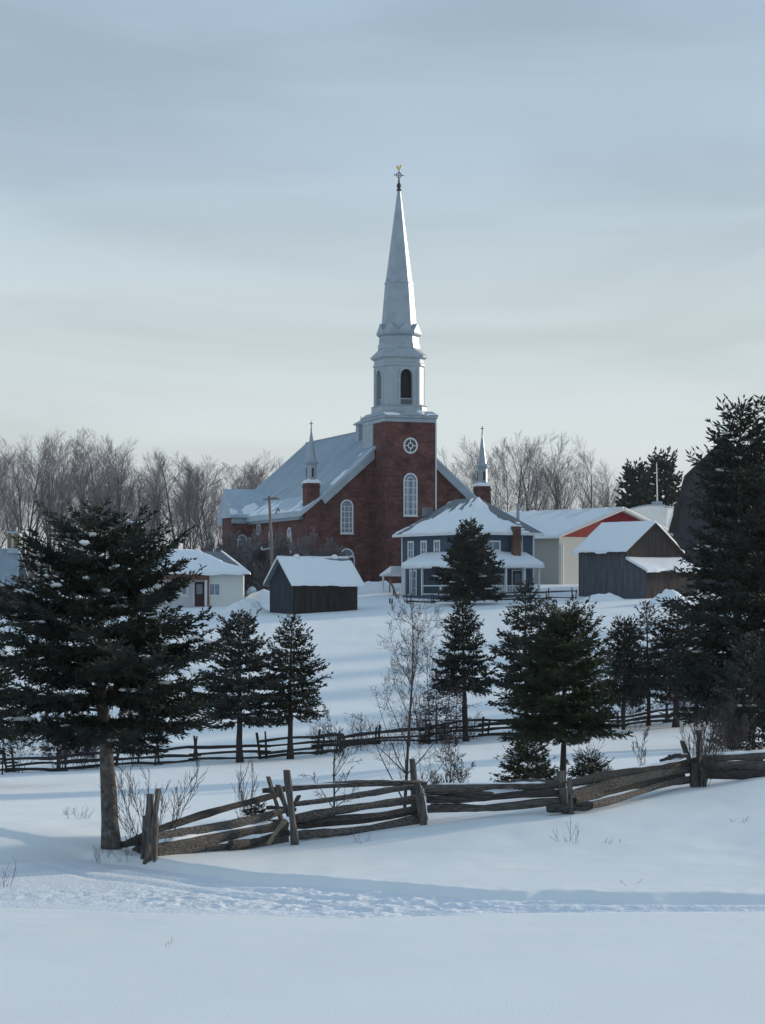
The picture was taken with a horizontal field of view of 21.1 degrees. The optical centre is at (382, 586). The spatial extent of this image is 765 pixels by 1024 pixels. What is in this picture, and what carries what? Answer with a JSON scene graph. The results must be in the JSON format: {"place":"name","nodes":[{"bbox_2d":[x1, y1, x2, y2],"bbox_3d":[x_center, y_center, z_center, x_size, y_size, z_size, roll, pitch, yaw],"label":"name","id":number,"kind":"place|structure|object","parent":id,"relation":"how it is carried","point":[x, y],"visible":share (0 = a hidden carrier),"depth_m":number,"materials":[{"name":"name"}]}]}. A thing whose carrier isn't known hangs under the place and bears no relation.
{"place":"outdoors","nodes":[
{"label":"outdoors","id":0,"kind":"place"},
{"bbox_2d":[0,578,764,1023],"bbox_3d":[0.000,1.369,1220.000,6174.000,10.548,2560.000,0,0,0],"label":"snow ground","id":1,"kind":"structure","parent":0,"point":[684,844],"depth_m":30.22,"materials":[{"name":"snow"}]},
{"bbox_2d":[0,454,27,548],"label":"bare tree","id":2,"kind":"object","parent":1,"relation":"on","point":[5,516],"visible":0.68,"depth_m":230.37,"materials":[{"name":"plant"}]},
{"bbox_2d":[0,527,29,614],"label":"metal roofed house","id":3,"kind":"structure","parent":1,"relation":"on","point":[10,563],"depth_m":162.36,"materials":[{"name":"grey wood"}]},
{"bbox_2d":[0,594,35,756],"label":"spruce tree","id":4,"kind":"object","parent":1,"relation":"on","point":[6,677],"visible":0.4,"depth_m":59.75,"materials":[{"name":"green plant"}]},
{"bbox_2d":[0,438,48,573],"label":"bare tree","id":5,"kind":"object","parent":1,"relation":"on","point":[18,491],"visible":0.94,"depth_m":225.38,"materials":[{"name":"plant"}]},
{"bbox_2d":[1,713,49,772],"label":"bare shrub","id":6,"kind":"object","parent":1,"relation":"on","point":[30,753],"visible":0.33,"depth_m":71.32,"materials":[{"name":"brown plant"}]},
{"bbox_2d":[0,438,74,576],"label":"bare tree","id":7,"kind":"object","parent":1,"relation":"on","point":[30,494],"visible":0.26,"depth_m":267.44,"materials":[{"name":"plant"}]},
{"bbox_2d":[0,430,76,559],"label":"bare tree","id":8,"kind":"object","parent":1,"relation":"on","point":[45,453],"visible":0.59,"depth_m":244.21,"materials":[{"name":"plant"}]},
{"bbox_2d":[15,440,87,574],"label":"bare tree","id":9,"kind":"object","parent":1,"relation":"on","point":[52,494],"visible":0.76,"depth_m":229.62,"materials":[{"name":"plant"}]},
{"bbox_2d":[15,429,90,548],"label":"bare tree","id":10,"kind":"object","parent":1,"relation":"on","point":[59,452],"visible":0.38,"depth_m":250.21,"materials":[{"name":"plant"}]},
{"bbox_2d":[13,432,92,570],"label":"bare tree","id":11,"kind":"object","parent":1,"relation":"on","point":[37,473],"visible":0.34,"depth_m":266.51,"materials":[{"name":"plant"}]},
{"bbox_2d":[41,439,108,532],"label":"bare tree","id":12,"kind":"object","parent":1,"relation":"on","point":[74,466],"visible":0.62,"depth_m":229.30,"materials":[{"name":"plant"}]},
{"bbox_2d":[59,732,99,769],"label":"bare shrub","id":13,"kind":"object","parent":1,"relation":"on","point":[87,756],"visible":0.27,"depth_m":72.07,"materials":[{"name":"brown plant"}]},
{"bbox_2d":[52,438,118,543],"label":"bare tree","id":14,"kind":"object","parent":1,"relation":"on","point":[77,462],"visible":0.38,"depth_m":243.78,"materials":[{"name":"plant"}]},
{"bbox_2d":[53,428,135,556],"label":"bare tree","id":15,"kind":"object","parent":1,"relation":"on","point":[85,451],"visible":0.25,"depth_m":262.58,"materials":[{"name":"plant"}]},
{"bbox_2d":[81,428,135,558],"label":"bare tree","id":16,"kind":"object","parent":1,"relation":"on","point":[107,460],"visible":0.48,"depth_m":245.24,"materials":[{"name":"plant"}]},
{"bbox_2d":[0,538,221,581],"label":"brushwood","id":17,"kind":"object","parent":1,"relation":"on","point":[35,573],"depth_m":239.11,"materials":[{"name":"plant"}]},
{"bbox_2d":[70,434,155,574],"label":"bare tree","id":18,"kind":"object","parent":1,"relation":"on","point":[119,496],"visible":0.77,"depth_m":224.04,"materials":[{"name":"plant"}]},
{"bbox_2d":[0,495,235,849],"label":"spruce tree","id":19,"kind":"object","parent":1,"relation":"on","point":[128,663],"visible":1,"depth_m":33.42,"materials":[{"name":"green plant"}]},
{"bbox_2d":[90,437,148,530],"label":"bare tree","id":20,"kind":"object","parent":1,"relation":"on","point":[123,469],"visible":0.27,"depth_m":266.10,"materials":[{"name":"plant"}]},
{"bbox_2d":[92,454,170,560],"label":"bare tree","id":21,"kind":"object","parent":1,"relation":"on","point":[134,474],"visible":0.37,"depth_m":250.50,"materials":[{"name":"plant"}]},
{"bbox_2d":[121,452,184,543],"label":"bare tree","id":22,"kind":"object","parent":1,"relation":"on","point":[166,511],"visible":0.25,"depth_m":268.94,"materials":[{"name":"plant"}]},
{"bbox_2d":[98,753,208,853],"bbox_3d":[-3.744,3.662,33.317,1.793,1.939,1.185,0,0,0],"label":"bare shrub","id":23,"kind":"object","parent":1,"relation":"on","point":[161,799],"visible":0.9,"depth_m":33.36,"materials":[{"name":"brown plant"}]},
{"bbox_2d":[138,445,178,549],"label":"bare tree","id":24,"kind":"object","parent":1,"relation":"on","point":[156,518],"visible":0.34,"depth_m":249.48,"materials":[{"name":"plant"}]},
{"bbox_2d":[136,455,186,549],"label":"bare tree","id":25,"kind":"object","parent":1,"relation":"on","point":[152,523],"visible":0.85,"depth_m":223.94,"materials":[{"name":"plant"}]},
{"bbox_2d":[0,729,343,772],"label":"split rail fence","id":26,"kind":"object","parent":1,"relation":"on","point":[266,752],"visible":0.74,"depth_m":74.56,"materials":[{"name":"brown wood"}]},
{"bbox_2d":[115,451,236,548],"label":"bare tree","id":27,"kind":"object","parent":1,"relation":"on","point":[188,507],"visible":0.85,"depth_m":226.85,"materials":[{"name":"plant"}]},
{"bbox_2d":[167,451,210,548],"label":"bare tree","id":28,"kind":"object","parent":1,"relation":"on","point":[184,490],"visible":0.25,"depth_m":270.41,"materials":[{"name":"plant"}]},
{"bbox_2d":[162,463,219,549],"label":"bare tree","id":29,"kind":"object","parent":1,"relation":"on","point":[188,521],"visible":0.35,"depth_m":250.21,"materials":[{"name":"plant"}]},
{"bbox_2d":[147,549,250,607],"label":"bungalow","id":30,"kind":"object","parent":1,"relation":"on","point":[220,582],"visible":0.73,"depth_m":165.48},
{"bbox_2d":[193,581,204,605],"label":"door","id":31,"kind":"structure","parent":30,"relation":"in","point":[198,586],"depth_m":166.13,"materials":[{"name":"red paint"}]},
{"bbox_2d":[178,458,221,548],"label":"bare tree","id":32,"kind":"object","parent":1,"relation":"on","point":[211,521],"visible":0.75,"depth_m":229.66,"materials":[{"name":"plant"}]},
{"bbox_2d":[162,461,246,550],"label":"bare tree","id":33,"kind":"object","parent":1,"relation":"on","point":[218,541],"visible":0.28,"depth_m":264.58,"materials":[{"name":"plant"}]},
{"bbox_2d":[200,528,247,557],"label":"bare bush","id":34,"kind":"object","parent":1,"relation":"on","point":[211,546],"visible":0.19,"depth_m":182.32,"materials":[{"name":"plant"}]},
{"bbox_2d":[202,454,261,532],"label":"bare tree","id":35,"kind":"object","parent":1,"relation":"on","point":[236,482],"visible":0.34,"depth_m":248.45,"materials":[{"name":"plant"}]},
{"bbox_2d":[205,460,267,547],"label":"bare tree","id":36,"kind":"object","parent":1,"relation":"on","point":[254,477],"visible":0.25,"depth_m":232.49,"materials":[{"name":"plant"}]},
{"bbox_2d":[184,607,289,762],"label":"spruce tree","id":37,"kind":"object","parent":1,"relation":"on","point":[229,704],"visible":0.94,"depth_m":72.62,"materials":[{"name":"green plant"}]},
{"bbox_2d":[215,537,262,587],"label":"bare bush","id":38,"kind":"object","parent":1,"relation":"on","point":[244,556],"visible":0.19,"depth_m":175.86,"materials":[{"name":"plant"}]},
{"bbox_2d":[219,599,269,614],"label":"snow pile","id":39,"kind":"object","parent":1,"relation":"on","point":[246,605],"visible":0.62,"depth_m":152.46,"materials":[{"name":"snow"}]},
{"bbox_2d":[233,756,261,816],"bbox_3d":[-2.484,3.851,37.051,0.488,1.667,0.710,0,0,28],"label":"bare shrub","id":40,"kind":"object","parent":1,"relation":"on","point":[241,792],"visible":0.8,"depth_m":37.07,"materials":[{"name":"plant"}]},
{"bbox_2d":[232,528,264,594],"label":"bare bush","id":41,"kind":"object","parent":1,"relation":"on","point":[254,539],"visible":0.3,"depth_m":177.89,"materials":[{"name":"plant"}]},
{"bbox_2d":[216,451,282,498],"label":"bare tree","id":42,"kind":"object","parent":1,"relation":"on","point":[269,467],"visible":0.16,"depth_m":250.77,"materials":[{"name":"plant"}]},
{"bbox_2d":[238,801,272,822],"bbox_3d":[-2.351,4.338,37.974,0.843,0.939,0.855,0,0,0],"label":"shrub","id":43,"kind":"object","parent":1,"relation":"on","point":[262,810],"visible":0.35,"depth_m":37.94,"materials":[{"name":"green plant"}]},
{"bbox_2d":[245,589,269,602],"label":"snow pile","id":44,"kind":"object","parent":1,"relation":"on","point":[262,596],"visible":0.31,"depth_m":167.10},
{"bbox_2d":[239,528,279,587],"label":"bare bush","id":45,"kind":"object","parent":1,"relation":"on","point":[262,556],"visible":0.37,"depth_m":179.57,"materials":[{"name":"plant"}]},
{"bbox_2d":[245,549,276,591],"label":"bare bush","id":46,"kind":"object","parent":1,"relation":"on","point":[259,579],"visible":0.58,"depth_m":175.81,"materials":[{"name":"plant"}]},
{"bbox_2d":[239,489,286,566],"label":"utility pole","id":47,"kind":"object","parent":1,"relation":"on","point":[269,498],"visible":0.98,"depth_m":156.91,"materials":[{"name":"brown wood"}]},
{"bbox_2d":[261,532,294,568],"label":"bare bush","id":48,"kind":"object","parent":1,"relation":"on","point":[277,549],"visible":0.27,"depth_m":177.46,"materials":[{"name":"plant"}]},
{"bbox_2d":[249,612,333,758],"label":"spruce tree","id":49,"kind":"object","parent":1,"relation":"on","point":[296,657],"visible":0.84,"depth_m":73.71,"materials":[{"name":"green plant"}]},
{"bbox_2d":[276,526,319,555],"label":"bare bush","id":50,"kind":"object","parent":1,"relation":"on","point":[289,553],"visible":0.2,"depth_m":179.09,"materials":[{"name":"plant"}]},
{"bbox_2d":[263,554,363,613],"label":"plank shed","id":51,"kind":"structure","parent":1,"relation":"on","point":[297,584],"depth_m":151.69,"materials":[{"name":"grey"}]},
{"bbox_2d":[287,536,344,555],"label":"bare bush","id":52,"kind":"object","parent":1,"relation":"on","point":[305,543],"visible":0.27,"depth_m":176.54,"materials":[{"name":"plant"}]},
{"bbox_2d":[299,704,361,815],"bbox_3d":[-0.939,3.341,36.761,1.165,2.514,0.920,0,0,0],"label":"sapling","id":53,"kind":"object","parent":1,"relation":"on","point":[335,742],"visible":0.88,"depth_m":36.83,"materials":[{"name":"brown plant"}]},
{"bbox_2d":[217,165,491,582],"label":"church","id":54,"kind":"structure","parent":1,"relation":"on","point":[373,484],"depth_m":189.68,"materials":[{"name":"red brick"}]},
{"bbox_2d":[340,499,352,533],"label":"window","id":55,"kind":"structure","parent":54,"relation":"in","point":[346,507],"depth_m":189.17,"materials":[{"name":"white glass"}]},
{"bbox_2d":[344,712,371,750],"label":"bare shrub","id":56,"kind":"object","parent":1,"relation":"on","point":[361,738],"visible":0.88,"depth_m":77.07,"materials":[{"name":"brown plant"}]},
{"bbox_2d":[357,580,400,592],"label":"snow pile","id":57,"kind":"object","parent":1,"relation":"on","point":[368,586],"visible":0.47,"depth_m":176.69,"materials":[{"name":"snow"}]},
{"bbox_2d":[0,860,764,918],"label":"snow trail","id":58,"kind":"object","parent":1,"relation":"on","point":[85,885],"visible":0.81,"depth_m":29.18,"materials":[{"name":"snow"}]},
{"bbox_2d":[382,605,445,745],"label":"bare tree","id":59,"kind":"object","parent":1,"relation":"on","point":[388,674],"visible":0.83,"depth_m":78.00,"materials":[{"name":"brown plant"}]},
{"bbox_2d":[348,593,480,807],"bbox_3d":[0.429,2.302,37.523,1.965,4.385,2.802,0,0,-31],"label":"birch tree","id":60,"kind":"object","parent":1,"relation":"on","point":[409,720],"visible":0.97,"depth_m":37.36,"materials":[{"name":"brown plant"}]},
{"bbox_2d":[395,701,434,743],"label":"bare shrub","id":61,"kind":"object","parent":1,"relation":"on","point":[421,704],"visible":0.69,"depth_m":79.44,"materials":[{"name":"brown plant"}]},
{"bbox_2d":[389,614,446,743],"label":"bare tree","id":62,"kind":"object","parent":1,"relation":"on","point":[417,698],"visible":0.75,"depth_m":78.71,"materials":[{"name":"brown plant"}]},
{"bbox_2d":[411,669,459,744],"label":"evergreen tree","id":63,"kind":"object","parent":1,"relation":"on","point":[436,710],"visible":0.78,"depth_m":78.93,"materials":[{"name":"green plant"}]},
{"bbox_2d":[417,761,459,796],"bbox_3d":[1.094,4.010,41.478,0.787,1.033,0.983,0,0,-40],"label":"bare bush","id":64,"kind":"object","parent":1,"relation":"on","point":[446,779],"visible":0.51,"depth_m":41.39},
{"bbox_2d":[120,730,764,864],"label":"split rail fence","id":65,"kind":"object","parent":1,"relation":"on","point":[569,799],"visible":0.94,"depth_m":35.98,"materials":[{"name":"brown wood"}]},
{"bbox_2d":[428,707,457,743],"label":"bare shrub","id":66,"kind":"object","parent":1,"relation":"on","point":[441,730],"visible":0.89,"depth_m":78.61,"materials":[{"name":"brown plant"}]},
{"bbox_2d":[430,731,475,782],"bbox_3d":[1.440,3.738,41.959,0.981,1.576,0.943,0,0,0],"label":"shrub","id":67,"kind":"object","parent":1,"relation":"on","point":[461,779],"visible":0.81,"depth_m":41.88,"materials":[{"name":"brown plant"}]},
{"bbox_2d":[440,693,470,742],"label":"evergreen tree","id":68,"kind":"object","parent":1,"relation":"on","point":[462,715],"visible":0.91,"depth_m":78.99,"materials":[{"name":"green plant"}]},
{"bbox_2d":[380,497,544,599],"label":"blue house","id":69,"kind":"structure","parent":1,"relation":"on","point":[424,544],"depth_m":168.03,"materials":[{"name":"wood"}]},
{"bbox_2d":[429,598,500,740],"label":"spruce tree","id":70,"kind":"object","parent":1,"relation":"on","point":[460,634],"visible":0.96,"depth_m":79.24,"materials":[{"name":"green plant"}]},
{"bbox_2d":[427,517,506,604],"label":"spruce tree","id":71,"kind":"object","parent":1,"relation":"on","point":[475,574],"visible":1,"depth_m":155.06,"materials":[{"name":"green plant"}]},
{"bbox_2d":[452,435,505,505],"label":"bare tree","id":72,"kind":"object","parent":1,"relation":"on","point":[473,465],"visible":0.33,"depth_m":242.07,"materials":[{"name":"plant"}]},
{"bbox_2d":[458,439,514,510],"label":"bare tree","id":73,"kind":"object","parent":1,"relation":"on","point":[474,476],"visible":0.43,"depth_m":236.57,"materials":[{"name":"plant"}]},
{"bbox_2d":[405,587,576,603],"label":"rail fence","id":74,"kind":"object","parent":1,"relation":"on","point":[548,592],"visible":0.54,"depth_m":159.37,"materials":[{"name":"brown wood"}]},
{"bbox_2d":[338,704,688,747],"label":"split rail fence","id":75,"kind":"object","parent":1,"relation":"on","point":[489,723],"visible":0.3,"depth_m":81.70,"materials":[{"name":"brown wood"}]},
{"bbox_2d":[469,429,558,511],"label":"bare tree","id":76,"kind":"object","parent":1,"relation":"on","point":[504,478],"visible":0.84,"depth_m":223.99,"materials":[{"name":"plant"}]},
{"bbox_2d":[479,578,560,727],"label":"spruce tree","id":77,"kind":"object","parent":1,"relation":"on","point":[511,640],"visible":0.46,"depth_m":80.70,"materials":[{"name":"green plant"}]},
{"bbox_2d":[488,728,559,788],"bbox_3d":[2.964,3.634,42.051,1.442,1.730,1.404,0,0,39],"label":"spruce tree","id":78,"kind":"object","parent":1,"relation":"on","point":[525,753],"visible":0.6,"depth_m":41.85,"materials":[{"name":"green plant"}]},
{"bbox_2d":[490,432,566,510],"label":"bare tree","id":79,"kind":"object","parent":1,"relation":"on","point":[536,501],"visible":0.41,"depth_m":231.07,"materials":[{"name":"plant"}]},
{"bbox_2d":[512,758,566,790],"bbox_3d":[3.125,3.893,40.524,1.055,1.092,1.035,0,0,-21],"label":"spruce tree","id":80,"kind":"object","parent":1,"relation":"on","point":[544,774],"visible":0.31,"depth_m":40.48,"materials":[{"name":"green plant"}]},
{"bbox_2d":[499,433,604,510],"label":"bare tree","id":81,"kind":"object","parent":1,"relation":"on","point":[555,485],"visible":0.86,"depth_m":225.69,"materials":[{"name":"plant"}]},
{"bbox_2d":[539,446,581,509],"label":"bare tree","id":82,"kind":"object","parent":1,"relation":"on","point":[567,476],"visible":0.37,"depth_m":239.54,"materials":[{"name":"plant"}]},
{"bbox_2d":[498,593,633,787],"bbox_3d":[3.486,2.245,39.523,2.511,4.296,2.601,0,0,28],"label":"spruce tree","id":83,"kind":"object","parent":1,"relation":"on","point":[550,673],"visible":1,"depth_m":39.19,"materials":[{"name":"green plant"}]},
{"bbox_2d":[530,437,621,509],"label":"bare tree","id":84,"kind":"object","parent":1,"relation":"on","point":[590,484],"visible":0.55,"depth_m":229.75,"materials":[{"name":"plant"}]},
{"bbox_2d":[507,507,672,583],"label":"garage","id":85,"kind":"structure","parent":1,"relation":"on","point":[566,532],"depth_m":185.98,"materials":[{"name":"beige"}]},
{"bbox_2d":[566,746,614,785],"bbox_3d":[4.203,3.837,42.023,1.332,1.186,1.306,0,0,0],"label":"spruce tree","id":86,"kind":"object","parent":1,"relation":"on","point":[583,767],"visible":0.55,"depth_m":41.90,"materials":[{"name":"green plant"}]},
{"bbox_2d":[580,593,624,601],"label":"snow pile","id":87,"kind":"object","parent":1,"relation":"on","point":[603,597],"visible":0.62,"depth_m":155.52,"materials":[{"name":"snow"}]},
{"bbox_2d":[593,458,624,507],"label":"bare tree","id":88,"kind":"object","parent":1,"relation":"on","point":[603,477],"visible":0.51,"depth_m":233.64,"materials":[{"name":"plant"}]},
{"bbox_2d":[588,630,640,707],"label":"bare tree","id":89,"kind":"object","parent":1,"relation":"on","point":[602,677],"visible":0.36,"depth_m":82.58,"materials":[{"name":"brown plant"}]},
{"bbox_2d":[595,615,659,729],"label":"spruce tree","id":90,"kind":"object","parent":1,"relation":"on","point":[634,667],"visible":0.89,"depth_m":82.69,"materials":[{"name":"green plant"}]},
{"bbox_2d":[572,520,699,598],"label":"grey barn","id":91,"kind":"structure","parent":1,"relation":"on","point":[632,560],"depth_m":159.36,"materials":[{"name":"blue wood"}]},
{"bbox_2d":[613,456,658,508],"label":"pine tree","id":92,"kind":"object","parent":1,"relation":"on","point":[638,490],"visible":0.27,"depth_m":213.17,"materials":[{"name":"green plant"}]},
{"bbox_2d":[611,663,673,728],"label":"bare shrub","id":93,"kind":"object","parent":1,"relation":"on","point":[632,705],"visible":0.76,"depth_m":83.14,"materials":[{"name":"brown plant"}]},
{"bbox_2d":[615,600,685,725],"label":"spruce tree","id":94,"kind":"object","parent":1,"relation":"on","point":[647,621],"visible":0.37,"depth_m":84.89,"materials":[{"name":"green plant"}]},
{"bbox_2d":[630,464,673,528],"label":"stored boat","id":95,"kind":"object","parent":1,"relation":"on","point":[660,513],"visible":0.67,"depth_m":205.06,"materials":[{"name":"white paint"}]},
{"bbox_2d":[644,446,682,512],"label":"pine tree","id":96,"kind":"object","parent":1,"relation":"on","point":[667,484],"visible":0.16,"depth_m":217.02,"materials":[{"name":"green plant"}]},
{"bbox_2d":[649,589,689,603],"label":"snow pile","id":97,"kind":"object","parent":1,"relation":"on","point":[667,593],"visible":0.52,"depth_m":149.41,"materials":[{"name":"snow"}]},
{"bbox_2d":[640,596,706,726],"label":"spruce tree","id":98,"kind":"object","parent":1,"relation":"on","point":[675,640],"visible":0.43,"depth_m":83.20,"materials":[{"name":"green plant"}]},
{"bbox_2d":[661,676,712,725],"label":"bare shrub","id":99,"kind":"object","parent":1,"relation":"on","point":[680,703],"visible":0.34,"depth_m":83.77,"materials":[{"name":"brown plant"}]},
{"bbox_2d":[643,393,764,747],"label":"spruce tree","id":100,"kind":"object","parent":1,"relation":"on","point":[740,513],"visible":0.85,"depth_m":63.52,"materials":[{"name":"green plant"}]},
{"bbox_2d":[674,695,733,787],"bbox_3d":[6.095,3.054,38.503,0.999,2.040,1.012,0,0,27],"label":"bare shrub","id":101,"kind":"object","parent":1,"relation":"on","point":[706,752],"visible":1,"depth_m":38.49,"materials":[{"name":"brown plant"}]},
{"bbox_2d":[668,446,762,587],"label":"gambrel barn","id":102,"kind":"structure","parent":1,"relation":"on","point":[681,520],"depth_m":171.56,"materials":[{"name":"dark weathered plank"},{"name":"dark roofing"}]},
{"bbox_2d":[705,694,755,751],"bbox_3d":[9.799,3.986,58.118,1.431,1.951,1.343,0,0,0],"label":"bare shrub","id":103,"kind":"object","parent":1,"relation":"on","point":[738,732],"visible":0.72,"depth_m":57.92,"materials":[{"name":"brown plant"}]},
{"bbox_2d":[703,629,764,749],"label":"evergreen tree","id":104,"kind":"object","parent":1,"relation":"on","point":[751,705],"visible":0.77,"depth_m":59.83,"materials":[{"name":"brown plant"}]},
{"bbox_2d":[711,394,764,728],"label":"spruce tree","id":105,"kind":"object","parent":1,"relation":"on","point":[750,616],"visible":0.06,"depth_m":64.48,"materials":[{"name":"green plant"}]},
{"bbox_2d":[0,0,764,569],"label":"sky","id":106,"kind":"structure","parent":0,"point":[198,197],"materials":[{"name":"blue"}]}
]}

